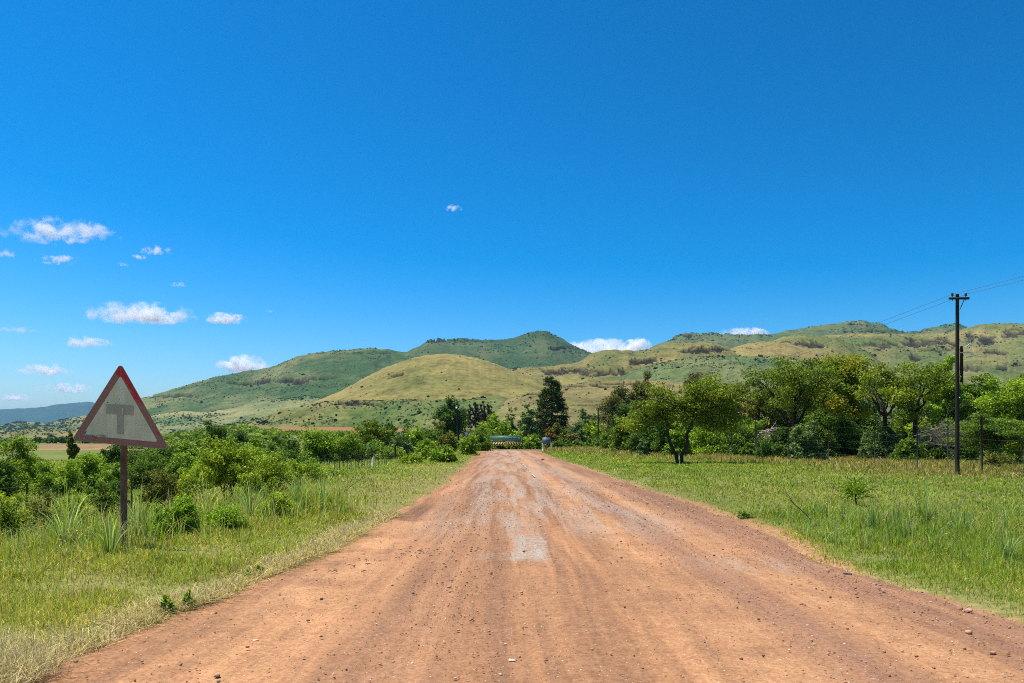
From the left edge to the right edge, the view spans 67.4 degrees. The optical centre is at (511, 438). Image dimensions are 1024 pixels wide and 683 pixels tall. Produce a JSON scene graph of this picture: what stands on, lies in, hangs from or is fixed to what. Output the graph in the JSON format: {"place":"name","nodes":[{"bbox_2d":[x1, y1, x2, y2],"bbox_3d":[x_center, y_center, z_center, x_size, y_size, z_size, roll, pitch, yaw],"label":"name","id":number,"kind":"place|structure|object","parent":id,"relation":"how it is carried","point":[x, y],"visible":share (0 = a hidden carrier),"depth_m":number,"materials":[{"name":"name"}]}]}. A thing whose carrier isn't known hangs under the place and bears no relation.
{"place":"outdoors","nodes":[
{"label":"outdoors","id":0,"kind":"place"},
{"bbox_2d":[0,428,77,438],"bbox_3d":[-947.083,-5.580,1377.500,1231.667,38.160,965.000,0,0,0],"label":"hill","id":1,"kind":"structure","parent":0,"point":[30,434],"depth_m":1157.11,"materials":[{"name":"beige plant"}]},
{"bbox_2d":[0,415,86,431],"bbox_3d":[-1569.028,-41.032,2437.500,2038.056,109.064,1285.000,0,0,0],"label":"pale hill","id":2,"kind":"structure","parent":0,"point":[70,420],"depth_m":2140.49,"materials":[{"name":"green plant"}]},
{"bbox_2d":[0,415,86,431],"bbox_3d":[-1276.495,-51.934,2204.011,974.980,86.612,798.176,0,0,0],"label":"hill scrub","id":3,"kind":"object","parent":2,"relation":"on","point":[24,425],"visible":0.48,"depth_m":2132.44,"materials":[{"name":"green plant"}]},
{"bbox_2d":[0,402,94,424],"bbox_3d":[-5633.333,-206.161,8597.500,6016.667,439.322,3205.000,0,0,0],"label":"mountain","id":4,"kind":"structure","parent":0,"point":[52,413],"depth_m":7850.07,"materials":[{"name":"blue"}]},
{"bbox_2d":[39,445,110,449],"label":"ploughed field","id":5,"kind":"structure","parent":0,"point":[65,447],"depth_m":223.93,"materials":[{"name":"soil"}]},
{"bbox_2d":[0,507,375,650],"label":"verge grass","id":6,"kind":"structure","parent":0,"point":[143,555],"depth_m":8.28,"materials":[{"name":"green plant"}]},
{"bbox_2d":[0,476,379,574],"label":"tall grass","id":7,"kind":"structure","parent":0,"point":[315,501],"depth_m":10.94,"materials":[{"name":"green plant"}]},
{"bbox_2d":[0,455,409,519],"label":"tall grass","id":8,"kind":"structure","parent":0,"point":[350,467],"depth_m":30.52,"materials":[{"name":"green plant"}]},
{"bbox_2d":[151,396,319,434],"bbox_3d":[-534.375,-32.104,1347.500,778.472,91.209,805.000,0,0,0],"label":"spur hill","id":9,"kind":"structure","parent":0,"point":[248,412],"depth_m":1177.61,"materials":[{"name":"green plant"}]},
{"bbox_2d":[151,395,321,431],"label":"hill scrub","id":10,"kind":"object","parent":9,"relation":"on","point":[169,422],"visible":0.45,"depth_m":1177.93,"materials":[{"name":"green plant"}]},
{"bbox_2d":[69,348,420,428],"bbox_3d":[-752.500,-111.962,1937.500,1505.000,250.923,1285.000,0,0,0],"label":"shoulder mountain","id":11,"kind":"structure","parent":0,"point":[319,368],"depth_m":1657.55,"materials":[{"name":"green plant"}]},
{"bbox_2d":[146,347,408,411],"bbox_3d":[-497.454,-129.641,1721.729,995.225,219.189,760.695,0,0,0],"label":"hill scrub","id":12,"kind":"object","parent":11,"relation":"on","point":[261,382],"visible":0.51,"depth_m":1697.11,"materials":[{"name":"green plant"}]},
{"bbox_2d":[194,396,509,431],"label":"apron hill","id":13,"kind":"structure","parent":0,"point":[345,415],"depth_m":620.55,"materials":[{"name":"green plant"}]},
{"bbox_2d":[219,396,500,426],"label":"hill scrub","id":14,"kind":"object","parent":13,"relation":"on","point":[260,419],"visible":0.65,"depth_m":626.68,"materials":[{"name":"green plant"}]},
{"bbox_2d":[264,354,548,417],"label":"dome hill","id":15,"kind":"structure","parent":0,"point":[476,377],"depth_m":776.46,"materials":[{"name":"green plant"}]},
{"bbox_2d":[406,331,591,369],"bbox_3d":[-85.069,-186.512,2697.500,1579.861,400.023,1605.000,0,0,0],"label":"hill","id":16,"kind":"structure","parent":0,"point":[523,355],"depth_m":2373.80,"materials":[{"name":"green plant"}]},
{"bbox_2d":[0,426,1023,659],"bbox_3d":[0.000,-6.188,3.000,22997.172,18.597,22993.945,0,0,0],"label":"ground","id":17,"kind":"structure","parent":0,"point":[44,454],"depth_m":12.93,"materials":[{"name":"green plant"}]},
{"bbox_2d":[0,458,23,497],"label":"bush","id":18,"kind":"object","parent":17,"relation":"on","point":[8,482],"visible":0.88,"depth_m":29.98,"materials":[{"name":"green plant"}]},
{"bbox_2d":[0,490,35,540],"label":"bush","id":19,"kind":"object","parent":17,"relation":"on","point":[7,519],"visible":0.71,"depth_m":13.49,"materials":[{"name":"green plant"}]},
{"bbox_2d":[0,434,41,492],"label":"bush","id":20,"kind":"object","parent":17,"relation":"on","point":[23,462],"visible":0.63,"depth_m":36.11,"materials":[{"name":"green plant"}]},
{"bbox_2d":[21,486,59,531],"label":"bush","id":21,"kind":"object","parent":17,"relation":"on","point":[41,508],"visible":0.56,"depth_m":15.43,"materials":[{"name":"green plant"}]},
{"bbox_2d":[21,458,84,498],"bbox_3d":[-17.771,1.563,29.986,2.096,1.644,2.175,0,0,0],"label":"bush","id":22,"kind":"object","parent":17,"relation":"on","point":[68,472],"visible":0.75,"depth_m":29.76,"materials":[{"name":"green plant"}]},
{"bbox_2d":[11,483,105,542],"bbox_3d":[-5.551,0.918,9.593,1.176,0.916,1.325,0,0,0],"label":"grass tussock","id":23,"kind":"object","parent":17,"relation":"on","point":[60,524],"depth_m":9.53,"materials":[{"name":"green plant"}]},
{"bbox_2d":[53,489,95,527],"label":"bush","id":24,"kind":"object","parent":17,"relation":"on","point":[78,500],"visible":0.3,"depth_m":14.95,"materials":[{"name":"green plant"}]},
{"bbox_2d":[70,452,110,492],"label":"bush","id":25,"kind":"object","parent":17,"relation":"on","point":[92,465],"visible":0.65,"depth_m":31.71,"materials":[{"name":"green plant"}]},
{"bbox_2d":[84,478,131,520],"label":"bush","id":26,"kind":"object","parent":17,"relation":"on","point":[109,498],"visible":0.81,"depth_m":16.91,"materials":[{"name":"green plant"}]},
{"bbox_2d":[75,513,142,553],"bbox_3d":[-4.753,1.088,8.997,0.913,0.568,0.695,0,0,-32],"label":"grass tussock","id":27,"kind":"object","parent":17,"relation":"on","point":[108,545],"depth_m":8.95,"materials":[{"name":"green plant"}]},
{"bbox_2d":[95,462,130,495],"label":"bush","id":28,"kind":"object","parent":17,"relation":"on","point":[115,474],"visible":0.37,"depth_m":28.86,"materials":[{"name":"green plant"}]},
{"bbox_2d":[98,444,135,467],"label":"tree","id":29,"kind":"object","parent":17,"relation":"on","point":[112,455],"visible":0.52,"depth_m":54.61,"materials":[{"name":"green plant"}]},
{"bbox_2d":[74,366,166,545],"bbox_3d":[-4.872,0.404,9.588,1.166,2.618,0.106,0,0,0],"label":"warning sign","id":30,"kind":"object","parent":17,"relation":"on","point":[118,414],"visible":0.98,"depth_m":9.55,"materials":[{"name":"metal"}]},
{"bbox_2d":[0,422,259,453],"bbox_3d":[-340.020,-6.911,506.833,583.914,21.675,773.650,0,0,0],"label":"thicket scrub","id":31,"kind":"object","parent":17,"relation":"on","point":[176,435],"visible":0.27,"depth_m":249.40,"materials":[{"name":"green plant"}]},
{"bbox_2d":[127,448,168,489],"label":"bush","id":32,"kind":"object","parent":17,"relation":"on","point":[155,460],"visible":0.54,"depth_m":32.71,"materials":[{"name":"green plant"}]},
{"bbox_2d":[141,503,178,538],"bbox_3d":[-4.670,1.135,10.201,0.433,0.560,0.452,0,0,19],"label":"weed patch","id":33,"kind":"object","parent":17,"relation":"on","point":[169,518],"visible":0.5,"depth_m":10.17,"materials":[{"name":"green plant"}]},
{"bbox_2d":[137,468,187,512],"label":"bush","id":34,"kind":"object","parent":17,"relation":"on","point":[161,481],"visible":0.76,"depth_m":17.93,"materials":[{"name":"green plant"}]},
{"bbox_2d":[164,493,203,534],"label":"bush","id":35,"kind":"object","parent":17,"relation":"on","point":[185,509],"visible":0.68,"depth_m":10.73,"materials":[{"name":"green plant"}]},
{"bbox_2d":[164,459,215,506],"bbox_3d":[-8.259,1.199,19.453,1.253,1.412,1.600,0,0,0],"label":"bush","id":36,"kind":"object","parent":17,"relation":"on","point":[181,474],"visible":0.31,"depth_m":19.35,"materials":[{"name":"green plant"}]},
{"bbox_2d":[3,444,412,523],"bbox_3d":[-9.152,1.386,44.459,2.396,1.887,59.135,0,0,3],"label":"wire fence","id":37,"kind":"object","parent":17,"relation":"on","point":[394,454],"visible":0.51,"depth_m":32.98,"materials":[{"name":"metal"}]},
{"bbox_2d":[200,420,231,454],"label":"tree","id":38,"kind":"object","parent":17,"relation":"on","point":[220,431],"visible":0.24,"depth_m":84.41,"materials":[{"name":"green plant"}]},
{"bbox_2d":[180,434,258,501],"bbox_3d":[-6.958,0.778,18.490,1.779,1.756,1.781,0,0,0],"label":"tree","id":39,"kind":"object","parent":17,"relation":"on","point":[225,471],"visible":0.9,"depth_m":18.17,"materials":[{"name":"green plant"}]},
{"bbox_2d":[145,427,293,455],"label":"thicket scrub","id":40,"kind":"object","parent":17,"relation":"on","point":[264,435],"visible":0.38,"depth_m":122.39,"materials":[{"name":"green plant"}]},
{"bbox_2d":[202,502,250,530],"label":"bush","id":41,"kind":"object","parent":17,"relation":"on","point":[227,515],"visible":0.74,"depth_m":11.38,"materials":[{"name":"green plant"}]},
{"bbox_2d":[0,450,476,537],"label":"verge grass","id":42,"kind":"structure","parent":17,"relation":"on","point":[386,468],"depth_m":28.05,"materials":[{"name":"green plant"}]},
{"bbox_2d":[232,471,268,500],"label":"bush","id":43,"kind":"object","parent":17,"relation":"on","point":[259,483],"visible":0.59,"depth_m":17.43,"materials":[{"name":"green plant"}]},
{"bbox_2d":[242,449,297,492],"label":"bush","id":44,"kind":"object","parent":17,"relation":"on","point":[276,475],"visible":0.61,"depth_m":20.86,"materials":[{"name":"green plant"}]},
{"bbox_2d":[257,490,299,515],"bbox_3d":[-4.138,1.189,13.528,0.740,0.564,0.682,0,0,0],"label":"weed patch","id":45,"kind":"object","parent":17,"relation":"on","point":[279,495],"visible":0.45,"depth_m":13.41,"materials":[{"name":"green plant"}]},
{"bbox_2d":[261,447,309,470],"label":"bush","id":46,"kind":"object","parent":17,"relation":"on","point":[287,456],"visible":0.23,"depth_m":46.00,"materials":[{"name":"green plant"}]},
{"bbox_2d":[285,457,328,486],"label":"bush","id":47,"kind":"object","parent":17,"relation":"on","point":[310,472],"visible":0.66,"depth_m":27.73,"materials":[{"name":"green plant"}]},
{"bbox_2d":[296,426,340,463],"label":"bush","id":48,"kind":"object","parent":17,"relation":"on","point":[318,445],"visible":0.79,"depth_m":59.41,"materials":[{"name":"green plant"}]},
{"bbox_2d":[328,430,362,462],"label":"bush","id":49,"kind":"object","parent":17,"relation":"on","point":[346,446],"visible":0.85,"depth_m":59.71,"materials":[{"name":"green plant"}]},
{"bbox_2d":[237,427,475,445],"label":"thicket scrub","id":50,"kind":"object","parent":17,"relation":"on","point":[297,433],"visible":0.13,"depth_m":220.27,"materials":[{"name":"green plant"}]},
{"bbox_2d":[351,440,386,459],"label":"bush","id":51,"kind":"object","parent":17,"relation":"on","point":[374,446],"visible":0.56,"depth_m":65.60,"materials":[{"name":"green plant"}]},
{"bbox_2d":[352,419,397,445],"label":"tree","id":52,"kind":"object","parent":17,"relation":"on","point":[367,431],"visible":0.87,"depth_m":77.69,"materials":[{"name":"green plant"}]},
{"bbox_2d":[388,432,413,456],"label":"bush","id":53,"kind":"object","parent":17,"relation":"on","point":[400,442],"visible":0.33,"depth_m":65.66,"materials":[{"name":"green plant"}]},
{"bbox_2d":[410,439,438,458],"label":"bush","id":54,"kind":"object","parent":17,"relation":"on","point":[424,448],"visible":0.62,"depth_m":51.65,"materials":[{"name":"green plant"}]},
{"bbox_2d":[426,444,460,462],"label":"bush","id":55,"kind":"object","parent":17,"relation":"on","point":[442,454],"visible":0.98,"depth_m":46.67,"materials":[{"name":"green plant"}]},
{"bbox_2d":[431,395,469,436],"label":"tree","id":56,"kind":"object","parent":17,"relation":"on","point":[447,413],"visible":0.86,"depth_m":148.86,"materials":[{"name":"green plant"}]},
{"bbox_2d":[458,435,480,454],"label":"bush","id":57,"kind":"object","parent":17,"relation":"on","point":[467,447],"visible":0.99,"depth_m":67.59,"materials":[{"name":"green plant"}]},
{"bbox_2d":[473,413,512,446],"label":"tree","id":58,"kind":"object","parent":17,"relation":"on","point":[494,425],"visible":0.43,"depth_m":112.88,"materials":[{"name":"green plant"}]},
{"bbox_2d":[517,404,540,442],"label":"tree","id":59,"kind":"object","parent":17,"relation":"on","point":[527,428],"visible":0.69,"depth_m":125.35,"materials":[{"name":"green plant"}]},
{"bbox_2d":[533,376,569,440],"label":"conifer tree","id":60,"kind":"object","parent":17,"relation":"on","point":[549,396],"visible":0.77,"depth_m":141.03,"materials":[{"name":"green plant"}]},
{"bbox_2d":[594,383,632,432],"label":"tree","id":61,"kind":"object","parent":17,"relation":"on","point":[618,395],"visible":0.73,"depth_m":134.87,"materials":[{"name":"green plant"}]},
{"bbox_2d":[607,415,636,450],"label":"bush","id":62,"kind":"object","parent":17,"relation":"on","point":[620,436],"visible":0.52,"depth_m":73.74,"materials":[{"name":"green plant"}]},
{"bbox_2d":[626,370,653,411],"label":"tree","id":63,"kind":"object","parent":17,"relation":"on","point":[638,396],"visible":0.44,"depth_m":139.13,"materials":[{"name":"green plant"}]},
{"bbox_2d":[625,409,665,452],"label":"bush","id":64,"kind":"object","parent":17,"relation":"on","point":[632,444],"visible":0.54,"depth_m":65.22,"materials":[{"name":"green plant"}]},
{"bbox_2d":[650,420,682,452],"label":"bush","id":65,"kind":"object","parent":17,"relation":"on","point":[660,436],"visible":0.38,"depth_m":61.52,"materials":[{"name":"green plant"}]},
{"bbox_2d":[662,421,692,456],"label":"bush","id":66,"kind":"object","parent":17,"relation":"on","point":[678,441],"visible":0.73,"depth_m":54.69,"materials":[{"name":"green plant"}]},
{"bbox_2d":[619,372,750,463],"bbox_3d":[9.661,-1.111,43.004,7.318,5.270,3.304,0,0,0],"label":"tree","id":67,"kind":"object","parent":17,"relation":"on","point":[698,408],"visible":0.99,"depth_m":42.69,"materials":[{"name":"green plant"}]},
{"bbox_2d":[687,423,729,454],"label":"bush","id":68,"kind":"object","parent":17,"relation":"on","point":[701,444],"visible":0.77,"depth_m":56.39,"materials":[{"name":"green plant"}]},
{"bbox_2d":[709,382,751,439],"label":"tree","id":69,"kind":"object","parent":17,"relation":"on","point":[743,401],"visible":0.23,"depth_m":61.40,"materials":[{"name":"green plant"}]},
{"bbox_2d":[717,420,759,455],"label":"bush","id":70,"kind":"object","parent":17,"relation":"on","point":[739,441],"visible":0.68,"depth_m":54.62,"materials":[{"name":"green plant"}]},
{"bbox_2d":[742,385,788,436],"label":"tree","id":71,"kind":"object","parent":17,"relation":"on","point":[757,405],"visible":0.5,"depth_m":63.65,"materials":[{"name":"green plant"}]},
{"bbox_2d":[754,424,793,457],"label":"bush","id":72,"kind":"object","parent":17,"relation":"on","point":[773,443],"visible":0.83,"depth_m":46.76,"materials":[{"name":"green plant"}]},
{"bbox_2d":[740,355,849,435],"bbox_3d":[18.494,-1.936,50.042,6.630,7.046,7.102,0,0,0],"label":"tree","id":73,"kind":"object","parent":17,"relation":"on","point":[795,383],"visible":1,"depth_m":49.27,"materials":[{"name":"green plant"}]},
{"bbox_2d":[782,419,827,459],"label":"bush","id":74,"kind":"object","parent":17,"relation":"on","point":[808,446],"visible":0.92,"depth_m":45.46,"materials":[{"name":"green plant"}]},
{"bbox_2d":[790,399,842,454],"bbox_3d":[25.876,-1.380,63.858,5.600,5.942,5.370,0,0,0],"label":"bush","id":75,"kind":"object","parent":17,"relation":"on","point":[823,419],"visible":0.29,"depth_m":63.22,"materials":[{"name":"green plant"}]},
{"bbox_2d":[815,430,840,458],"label":"bush","id":76,"kind":"object","parent":17,"relation":"on","point":[832,446],"visible":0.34,"depth_m":46.70,"materials":[{"name":"green plant"}]},
{"bbox_2d":[807,351,874,438],"bbox_3d":[23.581,-2.306,55.251,5.162,7.864,4.994,0,0,0],"label":"tree","id":77,"kind":"object","parent":17,"relation":"on","point":[846,368],"visible":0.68,"depth_m":54.38,"materials":[{"name":"green plant"}]},
{"bbox_2d":[830,415,876,457],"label":"bush","id":78,"kind":"object","parent":17,"relation":"on","point":[849,436],"visible":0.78,"depth_m":49.69,"materials":[{"name":"green plant"}]},
{"bbox_2d":[820,462,892,504],"bbox_3d":[7.149,0.965,16.067,1.448,1.011,0.888,0,0,0],"label":"thorn sapling","id":79,"kind":"object","parent":17,"relation":"on","point":[857,489],"visible":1,"depth_m":15.96,"materials":[{"name":"green plant"}]},
{"bbox_2d":[827,395,886,441],"bbox_3d":[28.206,-1.204,61.886,5.511,5.483,5.508,0,0,0],"label":"bush","id":80,"kind":"object","parent":17,"relation":"on","point":[871,419],"visible":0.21,"depth_m":60.90,"materials":[{"name":"green plant"}]},
{"bbox_2d":[705,415,1023,473],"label":"wire fence","id":81,"kind":"object","parent":17,"relation":"on","point":[981,436],"visible":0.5,"depth_m":32.98,"materials":[{"name":"metal"}]},
{"bbox_2d":[857,423,901,458],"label":"bush","id":82,"kind":"object","parent":17,"relation":"on","point":[885,448],"visible":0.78,"depth_m":45.70,"materials":[{"name":"green plant"}]},
{"bbox_2d":[847,360,951,443],"bbox_3d":[22.990,-1.528,45.979,5.494,6.192,6.175,0,0,0],"label":"tree","id":83,"kind":"object","parent":17,"relation":"on","point":[904,390],"visible":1,"depth_m":45.30,"materials":[{"name":"green plant"}]},
{"bbox_2d":[872,398,930,451],"bbox_3d":[30.991,-1.139,60.083,5.558,5.280,5.068,0,0,0],"label":"bush","id":84,"kind":"object","parent":17,"relation":"on","point":[900,419],"visible":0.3,"depth_m":59.22,"materials":[{"name":"green plant"}]},
{"bbox_2d":[886,436,933,461],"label":"bush","id":85,"kind":"object","parent":17,"relation":"on","point":[908,448],"visible":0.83,"depth_m":42.12,"materials":[{"name":"green plant"}]},
{"bbox_2d":[899,477,962,523],"bbox_3d":[6.411,0.957,11.819,0.900,0.842,1.008,0,0,23],"label":"grass tussock","id":86,"kind":"object","parent":17,"relation":"on","point":[928,511],"depth_m":11.84,"materials":[{"name":"green plant"}]},
{"bbox_2d":[903,354,973,435],"bbox_3d":[31.977,-2.365,56.899,4.484,7.745,4.056,0,0,-31],"label":"tree","id":87,"kind":"object","parent":17,"relation":"on","point":[946,399],"visible":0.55,"depth_m":56.15,"materials":[{"name":"green plant"}]},
{"bbox_2d":[914,403,967,455],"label":"dead tree","id":88,"kind":"object","parent":17,"relation":"on","point":[934,434],"visible":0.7,"depth_m":42.87,"materials":[{"name":"grey wood"}]},
{"bbox_2d":[928,422,979,460],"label":"bush","id":89,"kind":"object","parent":17,"relation":"on","point":[964,455],"visible":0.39,"depth_m":48.46,"materials":[{"name":"green plant"}]},
{"bbox_2d":[949,292,969,474],"bbox_3d":[16.700,-1.810,28.760,0.740,7.270,0.243,0,0,0],"label":"telephone pole","id":90,"kind":"object","parent":17,"relation":"on","point":[957,298],"visible":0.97,"depth_m":28.75,"materials":[{"name":"brown wood"}]},
{"bbox_2d":[952,372,1005,453],"bbox_3d":[37.934,-1.914,61.981,4.813,6.887,5.373,0,0,0],"label":"tree","id":91,"kind":"object","parent":17,"relation":"on","point":[974,389],"visible":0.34,"depth_m":61.51,"materials":[{"name":"green plant"}]},
{"bbox_2d":[943,412,1023,457],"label":"bush","id":92,"kind":"object","parent":17,"relation":"on","point":[1005,428],"visible":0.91,"depth_m":37.59,"materials":[{"name":"green plant"}]},
{"bbox_2d":[973,375,1023,421],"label":"tree","id":93,"kind":"object","parent":17,"relation":"on","point":[1008,402],"visible":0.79,"depth_m":51.47,"materials":[{"name":"green plant"}]},
{"bbox_2d":[983,451,1015,467],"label":"bush","id":94,"kind":"object","parent":17,"relation":"on","point":[1003,458],"visible":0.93,"depth_m":33.33,"materials":[{"name":"green plant"}]},
{"bbox_2d":[976,526,1023,558],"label":"grass tussock","id":95,"kind":"object","parent":17,"relation":"on","point":[1008,550],"depth_m":8.76,"materials":[{"name":"green plant"}]},
{"bbox_2d":[0,0,1023,408],"label":"sky","id":96,"kind":"structure","parent":0,"point":[191,191],"materials":[{"name":"blue"}]},
{"bbox_2d":[21,450,1023,682],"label":"dirt road","id":97,"kind":"structure","parent":0,"point":[623,637],"depth_m":6.55,"materials":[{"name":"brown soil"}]},
{"bbox_2d":[0,508,408,682],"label":"hay litter","id":98,"kind":"object","parent":97,"relation":"on","point":[23,663],"visible":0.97,"depth_m":6.35,"materials":[{"name":"beige plant"}]},
{"bbox_2d":[467,379,769,429],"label":"ledge hill","id":99,"kind":"structure","parent":0,"point":[591,399],"depth_m":505.56,"materials":[{"name":"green plant"}]},
{"bbox_2d":[511,342,737,385],"bbox_3d":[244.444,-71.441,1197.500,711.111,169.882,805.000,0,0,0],"label":"hill","id":100,"kind":"structure","parent":0,"point":[611,368],"depth_m":1089.32,"materials":[{"name":"green plant"}]},
{"bbox_2d":[457,445,1023,479],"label":"seed grass","id":101,"kind":"structure","parent":0,"point":[880,463],"depth_m":38.55,"materials":[{"name":"green plant"}]},
{"bbox_2d":[611,355,897,424],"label":"green spur","id":102,"kind":"structure","parent":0,"point":[674,374],"depth_m":861.39,"materials":[{"name":"green plant"}]},
{"bbox_2d":[731,341,823,362],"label":"bald hill","id":103,"kind":"structure","parent":0,"point":[774,349],"depth_m":1160.26,"materials":[{"name":"green plant"}]},
{"bbox_2d":[540,449,1023,514],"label":"meadow grass","id":104,"kind":"structure","parent":0,"point":[685,466],"depth_m":24.17,"materials":[{"name":"green plant"}]},
{"bbox_2d":[651,321,967,348],"bbox_3d":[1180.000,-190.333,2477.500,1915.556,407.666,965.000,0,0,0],"label":"back mountain","id":105,"kind":"structure","parent":0,"point":[820,330],"depth_m":2433.12,"materials":[{"name":"green plant"}]},
{"bbox_2d":[772,334,891,380],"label":"knoll hill","id":106,"kind":"structure","parent":0,"point":[806,341],"depth_m":1347.28,"materials":[{"name":"green plant"}]},
{"bbox_2d":[727,505,1023,620],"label":"meadow grass","id":107,"kind":"structure","parent":0,"point":[1010,574],"depth_m":9.33,"materials":[{"name":"green plant"}]},
{"bbox_2d":[740,494,1023,584],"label":"tall grass","id":108,"kind":"structure","parent":0,"point":[895,523],"depth_m":11.27,"materials":[{"name":"green plant"}]},
{"bbox_2d":[824,323,1023,411],"bbox_3d":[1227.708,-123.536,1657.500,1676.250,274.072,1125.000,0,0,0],"label":"plateau hill","id":109,"kind":"structure","parent":0,"point":[1011,351],"depth_m":1444.97,"materials":[{"name":"green plant"}]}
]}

